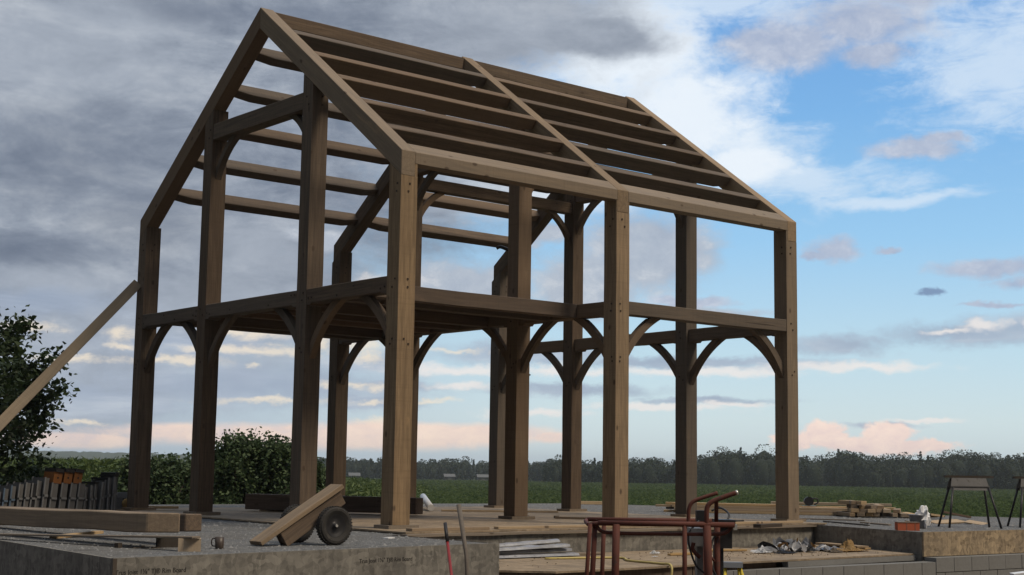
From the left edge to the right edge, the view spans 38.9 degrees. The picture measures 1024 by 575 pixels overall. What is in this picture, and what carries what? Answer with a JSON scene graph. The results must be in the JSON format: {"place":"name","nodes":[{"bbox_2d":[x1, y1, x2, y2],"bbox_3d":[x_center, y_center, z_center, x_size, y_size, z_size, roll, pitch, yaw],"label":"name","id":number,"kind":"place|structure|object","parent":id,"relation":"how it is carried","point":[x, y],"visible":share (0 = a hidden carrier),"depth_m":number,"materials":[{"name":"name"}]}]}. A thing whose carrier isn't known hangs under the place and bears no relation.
{"place":"outdoors","nodes":[
{"label":"outdoors","id":0,"kind":"place"},
{"bbox_2d":[10,455,184,462],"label":"hills","id":1,"kind":"structure","parent":0,"point":[56,457],"depth_m":1310.37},
{"bbox_2d":[4,449,475,467],"bbox_3d":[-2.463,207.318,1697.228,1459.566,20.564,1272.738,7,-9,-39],"label":"hills","id":2,"kind":"structure","parent":0,"point":[84,454],"depth_m":1759.95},
{"bbox_2d":[121,7,805,528],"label":"unfinished house","id":3,"kind":"structure","parent":0,"point":[399,311],"depth_m":22.05,"materials":[{"name":"brown"}]},
{"bbox_2d":[0,503,1023,561],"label":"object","id":4,"kind":"structure","parent":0,"point":[237,539],"depth_m":16.02,"materials":[{"name":"stone"}]},
{"bbox_2d":[0,488,8,505],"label":"form panel","id":5,"kind":"object","parent":4,"relation":"on","point":[4,497],"visible":0.8,"depth_m":21.84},
{"bbox_2d":[0,485,15,505],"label":"form panel","id":6,"kind":"object","parent":4,"relation":"on","point":[11,494],"visible":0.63,"depth_m":21.93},
{"bbox_2d":[6,483,23,506],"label":"form panel","id":7,"kind":"object","parent":4,"relation":"on","point":[18,495],"visible":0.5,"depth_m":21.99,"materials":[{"name":"metal"}]},
{"bbox_2d":[13,481,30,506],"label":"form panel","id":8,"kind":"object","parent":4,"relation":"on","point":[26,493],"visible":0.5,"depth_m":22.04,"materials":[{"name":"wood"}]},
{"bbox_2d":[28,483,36,506],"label":"form panel","id":9,"kind":"object","parent":4,"relation":"on","point":[32,494],"visible":0.41,"depth_m":22.10,"materials":[{"name":"grey metal"}]},
{"bbox_2d":[24,480,41,506],"bbox_3d":[-7.412,3.219,22.364,0.115,0.500,0.524,7,-9,-39],"label":"form panel","id":10,"kind":"object","parent":4,"relation":"on","point":[38,492],"visible":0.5,"depth_m":22.19,"materials":[{"name":"wood"}]},
{"bbox_2d":[31,476,49,507],"bbox_3d":[-7.306,3.198,22.383,0.118,0.549,0.524,7,-9,-39],"label":"form panel","id":11,"kind":"object","parent":4,"relation":"on","point":[44,492],"visible":0.51,"depth_m":22.22,"materials":[{"name":"metal"}]},
{"bbox_2d":[46,482,57,507],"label":"form panel","id":12,"kind":"object","parent":4,"relation":"on","point":[52,494],"visible":0.4,"depth_m":22.27,"materials":[{"name":"wood"}]},
{"bbox_2d":[43,468,64,483],"bbox_3d":[-7.120,2.925,22.502,0.171,0.240,0.440,7,-9,-39],"label":"orange bracket","id":13,"kind":"object","parent":12,"relation":"on","point":[54,475],"visible":0.95,"depth_m":22.36,"materials":[{"name":"paint"}]},
{"bbox_2d":[0,540,110,574],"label":"rim board","id":14,"kind":"object","parent":4,"relation":"attached to","point":[20,559],"visible":1,"depth_m":13.11,"materials":[{"name":"concrete"}]},
{"bbox_2d":[55,483,67,508],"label":"form panel","id":15,"kind":"object","parent":4,"relation":"on","point":[61,495],"visible":0.39,"depth_m":22.37,"materials":[{"name":"metal"}]},
{"bbox_2d":[0,280,140,431],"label":"shoring plank","id":16,"kind":"object","parent":4,"relation":"on","point":[53,369],"visible":1,"depth_m":22.20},
{"bbox_2d":[65,483,76,508],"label":"form panel","id":17,"kind":"object","parent":4,"relation":"on","point":[71,495],"visible":0.39,"depth_m":22.46,"materials":[{"name":"wood"}]},
{"bbox_2d":[58,468,74,483],"bbox_3d":[-6.993,2.940,22.607,0.171,0.240,0.440,7,-9,-39],"label":"orange bracket","id":18,"kind":"object","parent":17,"relation":"on","point":[67,476],"visible":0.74,"depth_m":22.45,"materials":[{"name":"paint"}]},
{"bbox_2d":[49,531,103,538],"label":"board","id":19,"kind":"object","parent":4,"relation":"on","point":[84,533],"visible":0.74,"depth_m":15.26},
{"bbox_2d":[74,483,84,508],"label":"form panel","id":20,"kind":"object","parent":4,"relation":"on","point":[79,496],"visible":0.4,"depth_m":22.54,"materials":[{"name":"metal"}]},
{"bbox_2d":[68,468,84,483],"bbox_3d":[-6.870,2.954,22.708,0.171,0.240,0.440,7,-9,-39],"label":"orange bracket","id":21,"kind":"object","parent":20,"relation":"on","point":[77,476],"visible":0.69,"depth_m":22.55,"materials":[{"name":"paint"}]},
{"bbox_2d":[82,486,87,508],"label":"form panel","id":22,"kind":"object","parent":4,"relation":"on","point":[85,499],"visible":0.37,"depth_m":22.64,"materials":[{"name":"wood"}]},
{"bbox_2d":[85,485,93,509],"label":"form panel","id":23,"kind":"object","parent":4,"relation":"on","point":[89,497],"visible":0.4,"depth_m":22.68,"materials":[{"name":"wood"}]},
{"bbox_2d":[81,481,98,509],"bbox_3d":[-6.696,3.312,22.945,0.082,0.477,0.540,7,-9,-39],"label":"form panel","id":24,"kind":"object","parent":4,"relation":"on","point":[94,484],"visible":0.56,"depth_m":22.76,"materials":[{"name":"metal"}]},
{"bbox_2d":[88,481,104,509],"bbox_3d":[-6.605,3.317,22.962,0.096,0.478,0.524,7,-9,-39],"label":"form panel","id":25,"kind":"object","parent":4,"relation":"on","point":[100,493],"visible":0.47,"depth_m":22.80,"materials":[{"name":"wood"}]},
{"bbox_2d":[91,477,107,509],"bbox_3d":[-6.582,3.294,23.060,0.111,0.548,0.540,7,-9,-39],"label":"form panel","id":26,"kind":"object","parent":4,"relation":"on","point":[102,479],"visible":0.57,"depth_m":22.91,"materials":[{"name":"wood"}]},
{"bbox_2d":[0,533,199,537],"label":"board","id":27,"kind":"object","parent":4,"relation":"on","point":[119,536],"visible":1,"depth_m":13.62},
{"bbox_2d":[94,478,110,509],"bbox_3d":[-6.516,3.292,23.044,0.062,0.546,0.524,7,-9,-39],"label":"form panel","id":28,"kind":"object","parent":4,"relation":"on","point":[107,500],"visible":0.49,"depth_m":22.86,"materials":[{"name":"wood"}]},
{"bbox_2d":[100,474,118,509],"bbox_3d":[-6.446,3.275,23.098,0.103,0.598,0.540,7,-9,-39],"label":"form panel","id":29,"kind":"object","parent":4,"relation":"on","point":[113,477],"visible":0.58,"depth_m":22.92,"materials":[{"name":"metal"}]},
{"bbox_2d":[101,472,118,510],"bbox_3d":[-6.430,3.265,23.136,0.070,0.625,0.540,7,-9,-39],"label":"form panel","id":30,"kind":"object","parent":4,"relation":"on","point":[116,493],"visible":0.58,"depth_m":22.96,"materials":[{"name":"metal"}]},
{"bbox_2d":[156,538,177,546],"bbox_3d":[-3.213,2.392,13.641,0.260,0.100,0.100,3,-8,-20],"label":"packer","id":31,"kind":"object","parent":4,"relation":"on","point":[166,542],"visible":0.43,"depth_m":13.58,"materials":[{"name":"brown wood"}]},
{"bbox_2d":[0,507,179,532],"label":"timber beam","id":32,"kind":"structure","parent":31,"relation":"on","point":[123,521],"depth_m":14.04,"materials":[{"name":"wood"}]},
{"bbox_2d":[0,506,201,531],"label":"timber beam","id":33,"kind":"structure","parent":31,"relation":"on","point":[190,522],"depth_m":13.74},
{"bbox_2d":[178,538,200,551],"bbox_3d":[-2.904,2.316,13.057,0.200,0.115,0.130,2,-7,-12],"label":"wood block","id":34,"kind":"object","parent":4,"relation":"on","point":[189,544],"depth_m":12.99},
{"bbox_2d":[211,537,223,548],"bbox_3d":[-2.733,2.376,13.488,0.107,0.108,0.097,7,-9,-39],"label":"mug","id":35,"kind":"object","parent":4,"relation":"on","point":[219,542],"visible":1,"depth_m":13.46,"materials":[{"name":"ceramic"}]},
{"bbox_2d":[249,484,351,545],"bbox_3d":[-2.177,2.263,14.444,0.982,0.610,0.680,7,-9,-39],"label":"timber dolly","id":36,"kind":"object","parent":4,"relation":"on","point":[324,512],"visible":1,"depth_m":14.35,"materials":[{"name":"wood"}]},
{"bbox_2d":[111,543,498,574],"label":"concrete wall","id":37,"kind":"structure","parent":4,"relation":"attached to","point":[432,560],"depth_m":13.48,"materials":[{"name":"brown"}]},
{"bbox_2d":[392,535,488,542],"bbox_3d":[-0.766,2.935,15.910,0.032,0.348,1.920,7,-9,-38],"label":"rim board","id":38,"kind":"object","parent":4,"relation":"attached to","point":[442,539],"visible":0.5,"depth_m":16.00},
{"bbox_2d":[128,506,826,536],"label":"floor","id":39,"kind":"structure","parent":4,"relation":"on","point":[435,517],"depth_m":20.89,"materials":[{"name":"wood"}]},
{"bbox_2d":[116,492,126,508],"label":"form panel","id":40,"kind":"object","parent":39,"relation":"on","point":[121,499],"visible":0.2,"depth_m":23.54,"materials":[{"name":"wood"}]},
{"bbox_2d":[116,509,186,510],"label":"board","id":41,"kind":"object","parent":39,"relation":"on","point":[151,510],"visible":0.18,"depth_m":23.06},
{"bbox_2d":[149,506,178,508],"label":"board","id":42,"kind":"object","parent":39,"relation":"on","point":[166,507],"visible":0.38,"depth_m":23.90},
{"bbox_2d":[245,494,422,513],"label":"timber beam","id":43,"kind":"structure","parent":39,"relation":"on","point":[364,504],"depth_m":22.86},
{"bbox_2d":[420,493,433,510],"bbox_3d":[-1.534,3.858,26.091,0.113,0.258,2.392,2,-7,-7],"label":"plastic pipe","id":44,"kind":"object","parent":39,"relation":"on","point":[429,505],"visible":0.93,"depth_m":25.50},
{"bbox_2d":[406,526,489,531],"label":"board","id":45,"kind":"object","parent":39,"relation":"on","point":[442,529],"visible":0.91,"depth_m":17.34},
{"bbox_2d":[441,509,557,512],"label":"board","id":46,"kind":"object","parent":39,"relation":"on","point":[497,511],"visible":0.81,"depth_m":24.97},
{"bbox_2d":[494,520,803,528],"bbox_3d":[2.092,3.265,19.975,6.102,0.034,0.093,7,-9,-41],"label":"board","id":47,"kind":"object","parent":39,"relation":"on","point":[577,526],"visible":0.59,"depth_m":18.75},
{"bbox_2d":[555,516,762,523],"bbox_3d":[2.177,3.485,21.732,3.138,0.032,0.092,-1,-7,15],"label":"board","id":48,"kind":"object","parent":39,"relation":"on","point":[557,517],"visible":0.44,"depth_m":22.03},
{"bbox_2d":[753,523,781,527],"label":"board","id":49,"kind":"object","parent":39,"relation":"on","point":[767,525],"visible":1,"depth_m":20.59,"materials":[{"name":"brown wood"}]},
{"bbox_2d":[0,504,1022,556],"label":"stone chips","id":50,"kind":"object","parent":4,"relation":"on","point":[843,517],"visible":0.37,"depth_m":17.21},
{"bbox_2d":[581,501,601,504],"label":"board","id":51,"kind":"object","parent":4,"relation":"on","point":[592,502],"visible":0.23,"depth_m":32.79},
{"bbox_2d":[427,527,813,553],"bbox_3d":[1.679,3.415,19.396,7.890,0.295,0.030,7,-10,-42],"label":"rim board","id":52,"kind":"object","parent":4,"relation":"attached to","point":[577,542],"visible":0.43,"depth_m":19.46,"materials":[{"name":"wood"}]},
{"bbox_2d":[664,509,814,512],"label":"board","id":53,"kind":"object","parent":4,"relation":"on","point":[666,510],"visible":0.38,"depth_m":27.68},
{"bbox_2d":[709,511,841,515],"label":"board","id":54,"kind":"object","parent":4,"relation":"on","point":[757,512],"visible":0.45,"depth_m":27.25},
{"bbox_2d":[674,507,833,512],"bbox_3d":[4.631,4.209,27.406,3.125,0.041,0.146,-1,-7,12],"label":"board","id":55,"kind":"object","parent":54,"relation":"on","point":[774,510],"visible":0.65,"depth_m":27.31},
{"bbox_2d":[672,505,846,510],"bbox_3d":[4.715,4.167,27.443,3.355,0.042,0.147,-1,-7,12],"label":"board","id":56,"kind":"object","parent":55,"relation":"on","point":[761,507],"visible":0.54,"depth_m":27.36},
{"bbox_2d":[672,502,775,506],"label":"board","id":57,"kind":"object","parent":56,"relation":"on","point":[732,504],"visible":0.56,"depth_m":27.52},
{"bbox_2d":[803,497,818,505],"bbox_3d":[5.626,4.036,27.360,0.306,0.174,0.260,1,-7,0],"label":"circular saw","id":58,"kind":"object","parent":56,"relation":"on","point":[808,501],"visible":1,"depth_m":27.27,"materials":[{"name":"black plastic"}]},
{"bbox_2d":[799,518,864,520],"bbox_3d":[5.238,3.906,24.431,1.389,0.018,0.051,-2,-8,20],"label":"stick","id":59,"kind":"object","parent":4,"relation":"on","point":[831,519],"visible":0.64,"depth_m":24.36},
{"bbox_2d":[833,511,854,516],"bbox_3d":[6.066,4.156,26.646,0.103,0.074,1.226,1,-7,-4],"label":"short timber","id":60,"kind":"object","parent":4,"relation":"on","point":[849,514],"visible":1,"depth_m":26.33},
{"bbox_2d":[823,521,869,525],"bbox_3d":[5.220,3.686,22.672,0.053,0.020,1.432,3,-7,-15],"label":"stick","id":61,"kind":"object","parent":4,"relation":"on","point":[847,523],"visible":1,"depth_m":22.58,"materials":[{"name":"brown wood"}]},
{"bbox_2d":[851,512,872,516],"bbox_3d":[6.412,4.161,26.644,0.125,0.073,1.089,1,-7,-3],"label":"short timber","id":62,"kind":"object","parent":4,"relation":"on","point":[869,514],"visible":0.52,"depth_m":26.11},
{"bbox_2d":[867,509,875,512],"bbox_3d":[6.488,4.075,26.520,0.146,0.066,0.949,0,-7,3],"label":"short timber","id":63,"kind":"object","parent":62,"relation":"on","point":[871,510],"visible":0.46,"depth_m":26.05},
{"bbox_2d":[847,504,876,508],"bbox_3d":[6.373,3.994,26.442,0.123,0.068,0.778,3,-8,-20],"label":"short timber","id":64,"kind":"object","parent":63,"relation":"on","point":[867,506],"visible":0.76,"depth_m":26.10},
{"bbox_2d":[814,525,923,561],"bbox_3d":[5.100,3.673,20.910,0.030,0.400,2.562,4,-8,-23],"label":"rim board","id":65,"kind":"object","parent":4,"relation":"attached to","point":[894,540],"visible":0.71,"depth_m":20.67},
{"bbox_2d":[895,522,919,530],"bbox_3d":[5.576,3.367,20.456,0.310,0.119,0.158,1,-7,-2],"label":"hollow block","id":66,"kind":"object","parent":4,"relation":"on","point":[907,526],"depth_m":20.38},
{"bbox_2d":[909,505,930,528],"bbox_3d":[5.984,3.369,21.254,0.333,0.354,0.236,1,-7,-3],"label":"bag","id":67,"kind":"object","parent":4,"relation":"on","point":[921,515],"visible":0.82,"depth_m":21.18,"materials":[{"name":"white plastic"}]},
{"bbox_2d":[931,519,964,523],"bbox_3d":[7.082,3.817,23.630,0.550,0.019,0.350,-1,-2,-11],"label":"offcut","id":68,"kind":"object","parent":4,"relation":"on","point":[953,521],"visible":0.71,"depth_m":23.57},
{"bbox_2d":[943,511,970,517],"bbox_3d":[7.916,4.045,25.826,0.508,0.036,0.121,12,-8,-4],"label":"offcut","id":69,"kind":"object","parent":4,"relation":"on","point":[956,514],"visible":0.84,"depth_m":25.77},
{"bbox_2d":[938,475,1002,528],"bbox_3d":[6.925,3.246,21.964,0.813,0.786,0.572,1,-7,0],"label":"sawhorse","id":70,"kind":"object","parent":4,"relation":"on","point":[958,482],"visible":0.98,"depth_m":21.93,"materials":[{"name":"black metal"}]},
{"bbox_2d":[922,530,1023,556],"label":"rim board","id":71,"kind":"object","parent":4,"relation":"attached to","point":[947,543],"visible":1,"depth_m":20.34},
{"bbox_2d":[964,520,987,524],"bbox_3d":[7.537,3.825,23.552,0.300,0.018,0.450,6,-1,28],"label":"offcut","id":72,"kind":"object","parent":4,"relation":"on","point":[974,522],"visible":0.86,"depth_m":23.51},
{"bbox_2d":[1007,476,1023,527],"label":"sawhorse","id":73,"kind":"object","parent":4,"relation":"on","point":[1020,485],"visible":0.98,"depth_m":22.53,"materials":[{"name":"black metal"}]},
{"bbox_2d":[0,0,1023,466],"label":"sky","id":74,"kind":"structure","parent":0,"point":[890,133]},
{"bbox_2d":[364,478,1000,574],"bbox_3d":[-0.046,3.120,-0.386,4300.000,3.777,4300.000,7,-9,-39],"label":"ground","id":75,"kind":"structure","parent":0,"point":[778,564],"depth_m":20.51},
{"bbox_2d":[0,304,79,485],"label":"tree","id":76,"kind":"object","parent":75,"relation":"on","point":[16,381],"visible":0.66,"depth_m":24.36,"materials":[{"name":"green plant"}]},
{"bbox_2d":[113,454,153,500],"bbox_3d":[-7.856,4.205,30.044,1.028,1.484,1.362,-5,-9,37],"label":"shrub","id":77,"kind":"object","parent":75,"relation":"on","point":[123,479],"visible":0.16,"depth_m":29.90,"materials":[{"name":"green plant"}]},
{"bbox_2d":[125,448,213,504],"bbox_3d":[-7.223,4.201,30.550,2.595,1.631,1.922,7,-9,-39],"label":"shrub","id":78,"kind":"object","parent":75,"relation":"on","point":[165,473],"visible":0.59,"depth_m":30.14,"materials":[{"name":"green plant"}]},
{"bbox_2d":[213,426,277,503],"bbox_3d":[-5.740,4.011,30.824,2.336,2.130,1.720,7,-9,-39],"label":"shrub","id":79,"kind":"object","parent":75,"relation":"on","point":[234,456],"visible":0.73,"depth_m":30.38,"materials":[{"name":"green plant"}]},
{"bbox_2d":[238,430,325,494],"bbox_3d":[-5.014,4.068,30.926,2.511,2.049,1.887,7,-9,-39],"label":"shrub","id":80,"kind":"object","parent":75,"relation":"on","point":[277,452],"visible":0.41,"depth_m":30.61,"materials":[{"name":"green plant"}]},
{"bbox_2d":[316,457,345,492],"bbox_3d":[-4.306,4.373,31.154,1.442,1.526,1.278,7,-9,-39],"label":"shrub","id":81,"kind":"object","parent":75,"relation":"on","point":[322,471],"visible":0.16,"depth_m":31.06,"materials":[{"name":"green plant"}]},
{"bbox_2d":[317,456,552,480],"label":"wood","id":82,"kind":"object","parent":75,"relation":"on","point":[429,470],"visible":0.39,"depth_m":552.76,"materials":[{"name":"green plant"}]},
{"bbox_2d":[443,522,452,574],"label":"red rod","id":83,"kind":"object","parent":75,"relation":"on","point":[447,545],"visible":1,"depth_m":11.87,"materials":[{"name":"paint"}]},
{"bbox_2d":[443,474,455,479],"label":"farm building","id":84,"kind":"structure","parent":75,"relation":"on","point":[449,476],"depth_m":494.04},
{"bbox_2d":[456,504,468,574],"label":"tool handle","id":85,"kind":"object","parent":75,"relation":"on","point":[462,528],"visible":1,"depth_m":11.85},
{"bbox_2d":[476,474,488,479],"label":"farm building","id":86,"kind":"structure","parent":75,"relation":"on","point":[482,476],"depth_m":494.47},
{"bbox_2d":[584,490,743,574],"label":"lift basket","id":87,"kind":"object","parent":75,"relation":"on","point":[696,533],"visible":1,"depth_m":8.01,"materials":[{"name":"metal"}]},
{"bbox_2d":[366,478,1023,499],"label":"crop rows","id":88,"kind":"object","parent":75,"relation":"on","point":[927,492],"visible":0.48,"depth_m":235.05,"materials":[{"name":"green plant"}]},
{"bbox_2d":[419,488,1023,513],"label":"crop rows","id":89,"kind":"object","parent":75,"relation":"on","point":[960,503],"visible":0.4,"depth_m":100.55,"materials":[{"name":"green plant"}]},
{"bbox_2d":[428,498,1023,517],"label":"crop rows","id":90,"kind":"object","parent":75,"relation":"on","point":[1001,512],"visible":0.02,"depth_m":60.21,"materials":[{"name":"green plant"}]},
{"bbox_2d":[724,561,743,574],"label":"stepladder","id":91,"kind":"object","parent":75,"relation":"on","point":[737,565],"visible":0.79,"depth_m":14.90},
{"bbox_2d":[539,444,1023,490],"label":"wood","id":92,"kind":"object","parent":75,"relation":"on","point":[843,469],"visible":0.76,"depth_m":391.94,"materials":[{"name":"green plant"}]},
{"bbox_2d":[727,553,1023,574],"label":"block wall","id":93,"kind":"structure","parent":75,"relation":"on","point":[999,564],"depth_m":19.21,"materials":[{"name":"concrete"}]},
{"bbox_2d":[499,544,913,574],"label":"floor","id":94,"kind":"structure","parent":0,"point":[517,566],"depth_m":17.35,"materials":[{"name":"wood"}]},
{"bbox_2d":[499,539,578,557],"bbox_3d":[0.036,3.145,17.476,1.850,0.199,0.312,7,-9,-39],"label":"wrapped bundle","id":95,"kind":"object","parent":94,"relation":"on","point":[525,550],"visible":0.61,"depth_m":17.59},
{"bbox_2d":[545,557,672,574],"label":"hose","id":96,"kind":"object","parent":94,"relation":"on","point":[648,562],"visible":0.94,"depth_m":17.07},
{"bbox_2d":[499,550,882,566],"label":"wood shavings","id":97,"kind":"object","parent":94,"relation":"on","point":[681,551],"visible":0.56,"depth_m":18.78},
{"bbox_2d":[750,548,770,552],"bbox_3d":[3.307,3.490,19.250,0.251,0.064,0.334,-4,-8,33],"label":"scrap","id":98,"kind":"object","parent":94,"relation":"on","point":[758,550],"visible":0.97,"depth_m":19.18,"materials":[{"name":"white plastic"}]},
{"bbox_2d":[758,541,778,551],"bbox_3d":[3.446,3.478,19.439,0.276,0.149,0.148,2,-7,-10],"label":"torn strip","id":99,"kind":"object","parent":94,"relation":"on","point":[764,543],"visible":0.76,"depth_m":19.46,"materials":[{"name":"black plastic"}]},
{"bbox_2d":[792,542,806,551],"bbox_3d":[3.826,3.460,19.294,0.249,0.139,0.100,7,-10,-42],"label":"torn strip","id":100,"kind":"object","parent":94,"relation":"on","point":[798,546],"visible":1,"depth_m":19.30,"materials":[{"name":"white plastic"}]},
{"bbox_2d":[793,547,815,551],"bbox_3d":[3.975,3.550,19.720,0.362,0.081,0.258,-1,-7,14],"label":"scrap","id":101,"kind":"object","parent":94,"relation":"on","point":[809,549],"visible":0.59,"depth_m":19.66,"materials":[{"name":"black plastic"}]},
{"bbox_2d":[800,537,812,547],"bbox_3d":[4.001,3.471,19.675,0.265,0.187,0.168,7,-9,-39],"label":"torn strip","id":102,"kind":"object","parent":101,"relation":"on","point":[806,541],"visible":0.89,"depth_m":19.63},
{"bbox_2d":[813,544,842,550],"bbox_3d":[4.380,3.607,20.143,0.339,0.086,0.571,-5,-9,38],"label":"scrap","id":103,"kind":"object","parent":94,"relation":"on","point":[820,545],"visible":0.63,"depth_m":20.12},
{"bbox_2d":[839,539,855,548],"bbox_3d":[4.712,3.602,20.379,0.256,0.163,0.442,-2,-8,21],"label":"scrap","id":104,"kind":"object","parent":94,"relation":"on","point":[844,544],"visible":0.59,"depth_m":20.32,"materials":[{"name":"cardboard"}]},
{"bbox_2d":[836,545,868,551],"bbox_3d":[4.674,3.596,20.047,0.345,0.092,0.656,-6,-10,44],"label":"scrap","id":105,"kind":"object","parent":94,"relation":"on","point":[849,548],"visible":0.91,"depth_m":19.91,"materials":[{"name":"cardboard"}]},
{"bbox_3d":[6.286,4.015,26.624,0.125,0.068,0.905,-1,-7,14],"label":"short timber","id":106,"kind":"object","parent":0,"visible":0},
{"bbox_2d":[838,500,866,504],"bbox_3d":[6.204,3.922,26.453,0.121,0.068,0.789,3,-8,-19],"label":"short timber","id":107,"kind":"object","parent":106,"relation":"on","point":[847,502],"visible":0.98,"depth_m":26.45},
{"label":"board","id":108,"kind":"object","parent":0,"visible":0},
{"bbox_2d":[815,542,868,547],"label":"board","id":109,"kind":"object","parent":108,"relation":"on","point":[839,544],"visible":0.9,"depth_m":20.87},
{"bbox_3d":[3.684,3.552,19.899,0.327,0.114,0.461,4,-8,-24],"label":"scrap","id":110,"kind":"object","parent":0,"visible":0},
{"bbox_2d":[773,537,785,544],"bbox_3d":[3.716,3.538,20.112,0.233,0.160,0.101,7,-10,-42],"label":"torn strip","id":111,"kind":"object","parent":110,"relation":"on","point":[777,540],"visible":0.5,"depth_m":20.11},
{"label":"board","id":112,"kind":"object","parent":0,"visible":0},
{"bbox_2d":[656,504,823,507],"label":"board","id":113,"kind":"object","parent":112,"relation":"on","point":[665,505],"visible":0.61,"depth_m":27.92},
{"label":"board","id":114,"kind":"object","parent":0,"visible":0},
{"bbox_2d":[799,506,894,509],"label":"board","id":115,"kind":"object","parent":114,"relation":"on","point":[891,508],"visible":0.22,"depth_m":27.52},
{"bbox_2d":[771,501,891,506],"bbox_3d":[6.173,4.191,28.067,2.280,0.051,0.201,-1,-7,12],"label":"board","id":116,"kind":"object","parent":115,"relation":"on","point":[827,503],"visible":0.58,"depth_m":27.97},
{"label":"terrain","id":117,"kind":"structure","parent":0,"visible":0},
{"bbox_2d":[0,452,429,503],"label":"corn field","id":118,"kind":"structure","parent":117,"relation":"on","point":[354,485],"depth_m":46.82,"materials":[{"name":"green plant"}]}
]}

